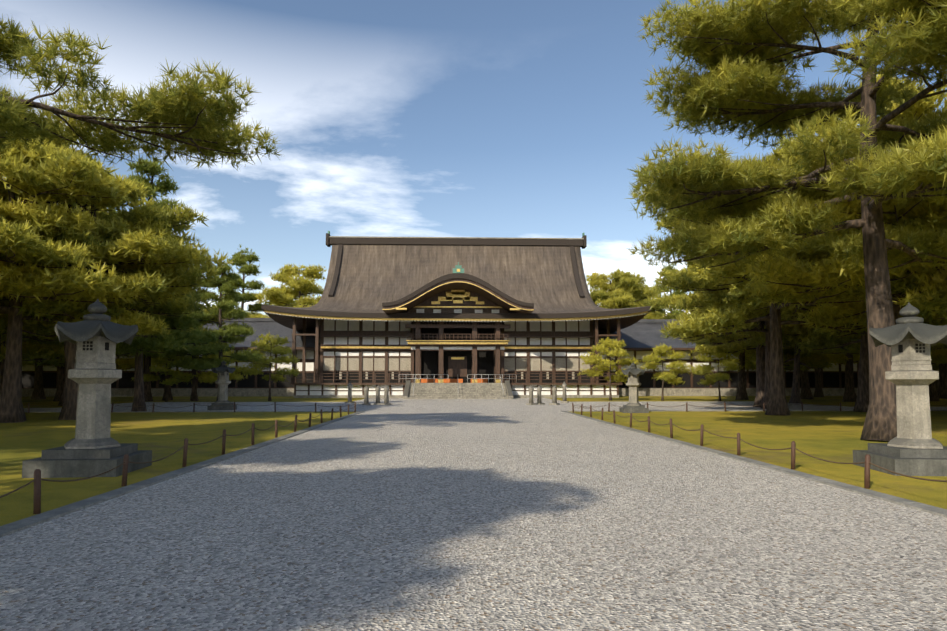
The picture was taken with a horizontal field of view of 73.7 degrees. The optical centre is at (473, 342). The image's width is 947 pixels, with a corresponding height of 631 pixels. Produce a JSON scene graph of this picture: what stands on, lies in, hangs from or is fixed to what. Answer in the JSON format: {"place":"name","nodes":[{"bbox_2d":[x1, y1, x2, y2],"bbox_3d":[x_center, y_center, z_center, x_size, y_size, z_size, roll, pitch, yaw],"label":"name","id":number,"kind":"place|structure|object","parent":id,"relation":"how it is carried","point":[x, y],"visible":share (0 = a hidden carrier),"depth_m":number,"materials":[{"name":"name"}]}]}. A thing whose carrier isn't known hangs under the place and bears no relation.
{"place":"outdoors","nodes":[
{"label":"outdoors","id":0,"kind":"place"},
{"bbox_2d":[0,398,946,630],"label":"gravel path","id":1,"kind":"structure","parent":0,"point":[513,514],"depth_m":6.63,"materials":[{"name":"grey gravel"}]},
{"bbox_2d":[0,279,191,364],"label":"pine","id":2,"kind":"object","parent":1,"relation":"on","point":[53,352],"depth_m":35.93,"materials":[{"name":"green plant"}]},
{"bbox_2d":[103,158,219,411],"bbox_3d":[-18.710,-3.367,35.251,8.689,14.416,7.063,2,-4,-28],"label":"tall pine","id":3,"kind":"object","parent":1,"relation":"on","point":[138,346],"visible":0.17,"depth_m":35.11,"materials":[{"name":"green plant"}]},
{"bbox_2d":[181,258,263,400],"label":"tall pine","id":4,"kind":"object","parent":1,"relation":"on","point":[228,300],"visible":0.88,"depth_m":48.72,"materials":[{"name":"green plant"}]},
{"bbox_2d":[345,382,354,402],"bbox_3d":[-9.690,3.857,49.462,0.560,1.700,0.560,-2,-4,28],"label":"stone post","id":5,"kind":"object","parent":1,"relation":"on","point":[349,385],"visible":0.96,"depth_m":49.33,"materials":[{"name":"grey stone"}]},
{"bbox_2d":[362,386,370,404],"bbox_3d":[-7.639,3.736,45.028,0.560,1.400,0.560,0,-4,-2],"label":"stone post","id":6,"kind":"object","parent":1,"relation":"on","point":[366,395],"visible":1,"depth_m":44.90,"materials":[{"name":"grey stone"}]},
{"bbox_2d":[374,386,381,404],"bbox_3d":[-6.974,3.798,46.049,0.560,1.400,0.560,1,-4,-12],"label":"stone post","id":7,"kind":"object","parent":1,"relation":"on","point":[377,388],"visible":0.98,"depth_m":45.91,"materials":[{"name":"grey stone"}]},
{"bbox_2d":[382,385,390,404],"bbox_3d":[-6.250,3.757,45.374,0.560,1.400,0.560,1,-4,-22],"label":"stone post","id":8,"kind":"object","parent":1,"relation":"on","point":[386,395],"visible":0.96,"depth_m":45.24,"materials":[{"name":"grey stone"}]},
{"bbox_2d":[0,410,946,536],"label":"kerb stones","id":9,"kind":"object","parent":1,"relation":"on","point":[20,525],"visible":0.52,"depth_m":10.72,"materials":[{"name":"grey stone"}]},
{"bbox_2d":[526,386,536,404],"bbox_3d":[4.154,3.760,45.425,0.560,1.400,0.560,2,-4,-32],"label":"stone post","id":10,"kind":"object","parent":1,"relation":"on","point":[531,390],"visible":1,"depth_m":45.29,"materials":[{"name":"grey stone"}]},
{"bbox_2d":[537,385,544,404],"bbox_3d":[4.826,3.810,46.247,0.560,1.400,0.560,3,-5,-42],"label":"stone post","id":11,"kind":"object","parent":1,"relation":"on","point":[539,398],"visible":0.98,"depth_m":46.11,"materials":[{"name":"grey stone"}]},
{"bbox_2d":[549,385,559,404],"bbox_3d":[5.849,3.770,45.583,0.560,1.400,0.560,-3,-4,38],"label":"stone post","id":12,"kind":"object","parent":1,"relation":"on","point":[554,395],"visible":1,"depth_m":45.45,"materials":[{"name":"grey stone"}]},
{"bbox_2d":[560,381,568,402],"bbox_3d":[7.283,3.922,50.534,0.560,1.700,0.560,-1,-4,18],"label":"stone post","id":13,"kind":"object","parent":1,"relation":"on","point":[564,386],"visible":0.98,"depth_m":50.40,"materials":[{"name":"grey stone"}]},
{"bbox_2d":[682,265,802,347],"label":"pine","id":14,"kind":"object","parent":1,"relation":"on","point":[725,302],"depth_m":43.17,"materials":[{"name":"green plant"}]},
{"bbox_2d":[644,258,860,406],"bbox_3d":[18.480,-2.439,42.554,12.191,13.437,14.391,0,-4,-6],"label":"pine","id":15,"kind":"object","parent":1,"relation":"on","point":[691,303],"visible":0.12,"depth_m":41.74,"materials":[{"name":"green plant"}]},
{"bbox_2d":[652,265,865,408],"bbox_3d":[17.669,-2.266,38.720,11.853,12.639,12.905,2,-4,-30],"label":"pine","id":16,"kind":"object","parent":1,"relation":"on","point":[681,279],"visible":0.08,"depth_m":38.83,"materials":[{"name":"green plant"}]},
{"bbox_2d":[781,244,942,335],"bbox_3d":[24.576,-3.303,38.876,13.983,14.770,14.741,0,-4,1],"label":"pine","id":17,"kind":"object","parent":1,"relation":"on","point":[790,328],"visible":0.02,"depth_m":39.03,"materials":[{"name":"green plant"}]},
{"bbox_2d":[930,263,944,348],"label":"pine","id":18,"kind":"object","parent":1,"relation":"on","point":[938,345],"depth_m":38.03,"materials":[{"name":"green plant"}]},
{"bbox_2d":[0,396,946,525],"bbox_3d":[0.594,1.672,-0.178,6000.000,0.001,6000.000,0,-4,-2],"label":"ground","id":19,"kind":"structure","parent":0,"point":[834,436],"depth_m":19.70,"materials":[{"name":"green plant"}]},
{"bbox_2d":[0,340,47,395],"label":"pine","id":20,"kind":"object","parent":19,"relation":"on","point":[1,370],"depth_m":44.02,"materials":[{"name":"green plant"}]},
{"bbox_2d":[0,297,62,358],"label":"pine","id":21,"kind":"object","parent":19,"relation":"on","point":[2,344],"depth_m":34.69,"materials":[{"name":"green plant"}]},
{"bbox_2d":[1,334,64,404],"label":"pine","id":22,"kind":"object","parent":19,"relation":"on","point":[61,401],"depth_m":43.26,"materials":[{"name":"green plant"}]},
{"bbox_2d":[30,345,45,399],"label":"pine","id":23,"kind":"object","parent":19,"relation":"on","point":[38,393],"depth_m":59.26,"materials":[{"name":"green plant"}]},
{"bbox_2d":[22,341,64,400],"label":"pine","id":24,"kind":"object","parent":19,"relation":"on","point":[60,382],"depth_m":53.69,"materials":[{"name":"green plant"}]},
{"bbox_2d":[36,340,134,366],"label":"tall pine","id":25,"kind":"object","parent":19,"relation":"on","point":[56,364],"visible":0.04,"depth_m":43.49,"materials":[{"name":"green plant"}]},
{"bbox_2d":[22,299,151,477],"bbox_3d":[-7.167,0.780,11.943,1.560,3.260,1.560,0,-4,-6],"label":"stone lantern","id":26,"kind":"object","parent":19,"relation":"on","point":[92,448],"visible":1,"depth_m":11.65,"materials":[{"name":"grey stone"}]},
{"bbox_2d":[0,135,182,422],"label":"pine","id":27,"kind":"object","parent":19,"relation":"on","point":[24,245],"visible":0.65,"depth_m":25.43,"materials":[{"name":"green plant"}]},
{"bbox_2d":[0,118,211,420],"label":"pine","id":28,"kind":"object","parent":19,"relation":"on","point":[130,246],"visible":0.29,"depth_m":25.46,"materials":[{"name":"green plant"}]},
{"bbox_2d":[0,171,223,344],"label":"pine","id":29,"kind":"object","parent":19,"relation":"on","point":[185,217],"visible":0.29,"depth_m":28.95,"materials":[{"name":"green plant"}]},
{"bbox_2d":[0,145,233,419],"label":"pine","id":30,"kind":"object","parent":19,"relation":"on","point":[69,406],"visible":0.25,"depth_m":27.96,"materials":[{"name":"green plant"}]},
{"bbox_2d":[0,14,281,171],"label":"pine","id":31,"kind":"object","parent":19,"relation":"on","point":[193,116],"visible":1,"depth_m":16.33,"materials":[{"name":"green plant"}]},
{"bbox_2d":[115,325,193,397],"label":"pine","id":32,"kind":"object","parent":19,"relation":"on","point":[124,364],"visible":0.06,"depth_m":60.95,"materials":[{"name":"green plant"}]},
{"bbox_2d":[132,353,194,401],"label":"young pine","id":33,"kind":"object","parent":19,"relation":"on","point":[176,374],"visible":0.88,"depth_m":52.70,"materials":[{"name":"green plant"}]},
{"bbox_2d":[22,318,319,396],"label":"side building","id":34,"kind":"structure","parent":19,"relation":"on","point":[251,385],"depth_m":72.19,"materials":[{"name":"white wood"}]},
{"bbox_2d":[115,301,232,400],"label":"pine","id":35,"kind":"object","parent":19,"relation":"on","point":[170,397],"depth_m":56.31,"materials":[{"name":"green plant"}]},
{"bbox_2d":[143,259,240,400],"bbox_3d":[-24.428,-1.397,55.044,7.774,12.899,6.319,1,-4,-16],"label":"tall pine","id":36,"kind":"object","parent":19,"relation":"on","point":[194,394],"visible":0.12,"depth_m":53.61,"materials":[{"name":"green plant"}]},
{"bbox_2d":[143,269,246,401],"bbox_3d":[-27.143,-1.736,54.346,14.432,13.474,12.226,-2,-4,28],"label":"pine","id":37,"kind":"object","parent":19,"relation":"on","point":[147,385],"depth_m":53.62,"materials":[{"name":"green plant"}]},
{"bbox_2d":[189,348,247,383],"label":"young pine","id":38,"kind":"object","parent":19,"relation":"on","point":[209,376],"visible":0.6,"depth_m":53.73,"materials":[{"name":"green plant"}]},
{"bbox_2d":[207,360,236,410],"bbox_3d":[-14.889,2.497,37.540,1.416,2.959,1.416,1,-4,-12],"label":"stone lantern","id":39,"kind":"object","parent":19,"relation":"on","point":[223,371],"visible":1,"depth_m":37.28,"materials":[{"name":"grey stone"}]},
{"bbox_2d":[211,244,269,317],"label":"pine","id":40,"kind":"object","parent":19,"relation":"on","point":[241,259],"visible":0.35,"depth_m":114.13,"materials":[{"name":"green plant"}]},
{"bbox_2d":[235,332,299,400],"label":"young pine","id":41,"kind":"object","parent":19,"relation":"on","point":[273,346],"visible":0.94,"depth_m":55.33,"materials":[{"name":"green plant"}]},
{"bbox_2d":[248,300,307,317],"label":"pine","id":42,"kind":"object","parent":19,"relation":"on","point":[257,313],"visible":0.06,"depth_m":122.81,"materials":[{"name":"green plant"}]},
{"bbox_2d":[246,262,326,317],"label":"pine","id":43,"kind":"object","parent":19,"relation":"on","point":[299,287],"visible":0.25,"depth_m":109.76,"materials":[{"name":"green plant"}]},
{"bbox_2d":[261,231,650,398],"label":"temple hall","id":44,"kind":"structure","parent":19,"relation":"on","point":[454,318],"depth_m":67.79,"materials":[{"name":"brown wood"}]},
{"bbox_2d":[0,401,946,513],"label":"rope fence","id":45,"kind":"object","parent":19,"relation":"on","point":[37,491],"visible":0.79,"depth_m":12.46,"materials":[{"name":"brown wood"}]},
{"bbox_2d":[577,335,640,400],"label":"young pine","id":46,"kind":"object","parent":19,"relation":"on","point":[614,349],"visible":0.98,"depth_m":56.31,"materials":[{"name":"green plant"}]},
{"bbox_2d":[586,272,666,318],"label":"pine","id":47,"kind":"object","parent":19,"relation":"on","point":[600,280],"visible":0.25,"depth_m":110.87,"materials":[{"name":"green plant"}]},
{"bbox_2d":[619,362,648,412],"bbox_3d":[8.730,2.407,34.436,1.320,2.758,1.320,0,-4,3],"label":"stone lantern","id":48,"kind":"object","parent":19,"relation":"on","point":[633,384],"visible":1,"depth_m":34.18,"materials":[{"name":"grey stone"}]},
{"bbox_2d":[601,284,668,316],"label":"pine","id":49,"kind":"object","parent":19,"relation":"on","point":[657,312],"visible":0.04,"depth_m":126.29,"materials":[{"name":"green plant"}]},
{"bbox_2d":[589,268,682,318],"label":"pine","id":50,"kind":"object","parent":19,"relation":"on","point":[628,279],"visible":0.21,"depth_m":111.05,"materials":[{"name":"green plant"}]},
{"bbox_2d":[640,343,693,400],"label":"young pine","id":51,"kind":"object","parent":19,"relation":"on","point":[677,366],"visible":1,"depth_m":55.47,"materials":[{"name":"green plant"}]},
{"bbox_2d":[650,260,685,315],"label":"pine","id":52,"kind":"object","parent":19,"relation":"on","point":[669,266],"visible":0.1,"depth_m":132.03,"materials":[{"name":"green plant"}]},
{"bbox_2d":[678,289,707,315],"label":"pine","id":53,"kind":"object","parent":19,"relation":"on","point":[691,293],"visible":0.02,"depth_m":108.30,"materials":[{"name":"green plant"}]},
{"bbox_2d":[687,348,742,400],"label":"young pine","id":54,"kind":"object","parent":19,"relation":"on","point":[729,363],"visible":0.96,"depth_m":54.30,"materials":[{"name":"green plant"}]},
{"bbox_2d":[593,319,858,395],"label":"side building","id":55,"kind":"structure","parent":19,"relation":"on","point":[641,337],"depth_m":74.24,"materials":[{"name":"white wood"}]},
{"bbox_2d":[679,311,786,399],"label":"pine","id":56,"kind":"object","parent":19,"relation":"on","point":[741,394],"depth_m":58.11,"materials":[{"name":"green plant"}]},
{"bbox_2d":[730,347,755,359],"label":"pine","id":57,"kind":"object","parent":19,"relation":"on","point":[749,353],"depth_m":63.57,"materials":[{"name":"green plant"}]},
{"bbox_2d":[690,342,852,365],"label":"pine","id":58,"kind":"object","parent":19,"relation":"on","point":[702,349],"visible":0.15,"depth_m":53.71,"materials":[{"name":"green plant"}]},
{"bbox_2d":[653,136,898,415],"bbox_3d":[15.891,-3.310,31.657,12.562,13.846,14.829,0,-4,-2],"label":"pine","id":59,"kind":"object","parent":19,"relation":"on","point":[710,323],"visible":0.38,"depth_m":31.51,"materials":[{"name":"green plant"}]},
{"bbox_2d":[737,341,814,371],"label":"pine","id":60,"kind":"object","parent":19,"relation":"on","point":[786,351],"visible":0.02,"depth_m":54.83,"materials":[{"name":"green plant"}]},
{"bbox_2d":[626,0,946,440],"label":"pine","id":61,"kind":"object","parent":19,"relation":"on","point":[748,48],"visible":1,"depth_m":18.20,"materials":[{"name":"green plant"}]},
{"bbox_2d":[753,347,836,398],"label":"pine","id":62,"kind":"object","parent":19,"relation":"on","point":[806,393],"depth_m":59.76,"materials":[{"name":"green plant"}]},
{"bbox_2d":[735,323,860,403],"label":"pine","id":63,"kind":"object","parent":19,"relation":"on","point":[798,363],"visible":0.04,"depth_m":48.49,"materials":[{"name":"green plant"}]},
{"bbox_2d":[813,354,842,396],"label":"pine","id":64,"kind":"object","parent":19,"relation":"on","point":[818,391],"depth_m":68.16,"materials":[{"name":"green plant"}]},
{"bbox_2d":[729,74,946,333],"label":"pine","id":65,"kind":"object","parent":19,"relation":"on","point":[786,272],"visible":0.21,"depth_m":25.30,"materials":[{"name":"green plant"}]},
{"bbox_2d":[763,290,920,411],"bbox_3d":[21.619,-1.938,34.722,11.736,11.495,10.780,-1,-4,16],"label":"pine","id":66,"kind":"object","parent":19,"relation":"on","point":[832,340],"visible":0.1,"depth_m":35.15,"materials":[{"name":"green plant"}]},
{"bbox_2d":[842,336,860,401],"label":"pine","id":67,"kind":"object","parent":19,"relation":"on","point":[849,395],"depth_m":52.67,"materials":[{"name":"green plant"}]},
{"bbox_2d":[809,198,946,325],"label":"pine","id":68,"kind":"object","parent":19,"relation":"on","point":[931,312],"visible":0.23,"depth_m":23.26,"materials":[{"name":"green plant"}]},
{"bbox_2d":[853,302,946,475],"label":"stone lantern","id":69,"kind":"object","parent":19,"relation":"on","point":[913,448],"visible":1,"depth_m":11.79,"materials":[{"name":"grey stone"}]},
{"bbox_2d":[855,334,946,365],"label":"pine","id":70,"kind":"object","parent":19,"relation":"on","point":[938,356],"visible":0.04,"depth_m":45.22,"materials":[{"name":"green plant"}]},
{"bbox_2d":[889,198,946,291],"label":"pine","id":71,"kind":"object","parent":19,"relation":"on","point":[943,272],"visible":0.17,"depth_m":23.80,"materials":[{"name":"green plant"}]},
{"bbox_2d":[933,364,938,369],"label":"pine","id":72,"kind":"object","parent":19,"relation":"on","point":[935,366],"depth_m":65.49,"materials":[{"name":"green plant"}]},
{"bbox_2d":[935,380,938,391],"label":"pine","id":73,"kind":"object","parent":19,"relation":"on","point":[937,384],"depth_m":85.10,"materials":[{"name":"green plant"}]},
{"bbox_2d":[929,347,946,400],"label":"pine","id":74,"kind":"object","parent":19,"relation":"on","point":[933,395],"depth_m":54.48,"materials":[{"name":"green plant"}]},
{"bbox_2d":[0,0,946,316],"label":"sky","id":75,"kind":"structure","parent":0,"point":[389,118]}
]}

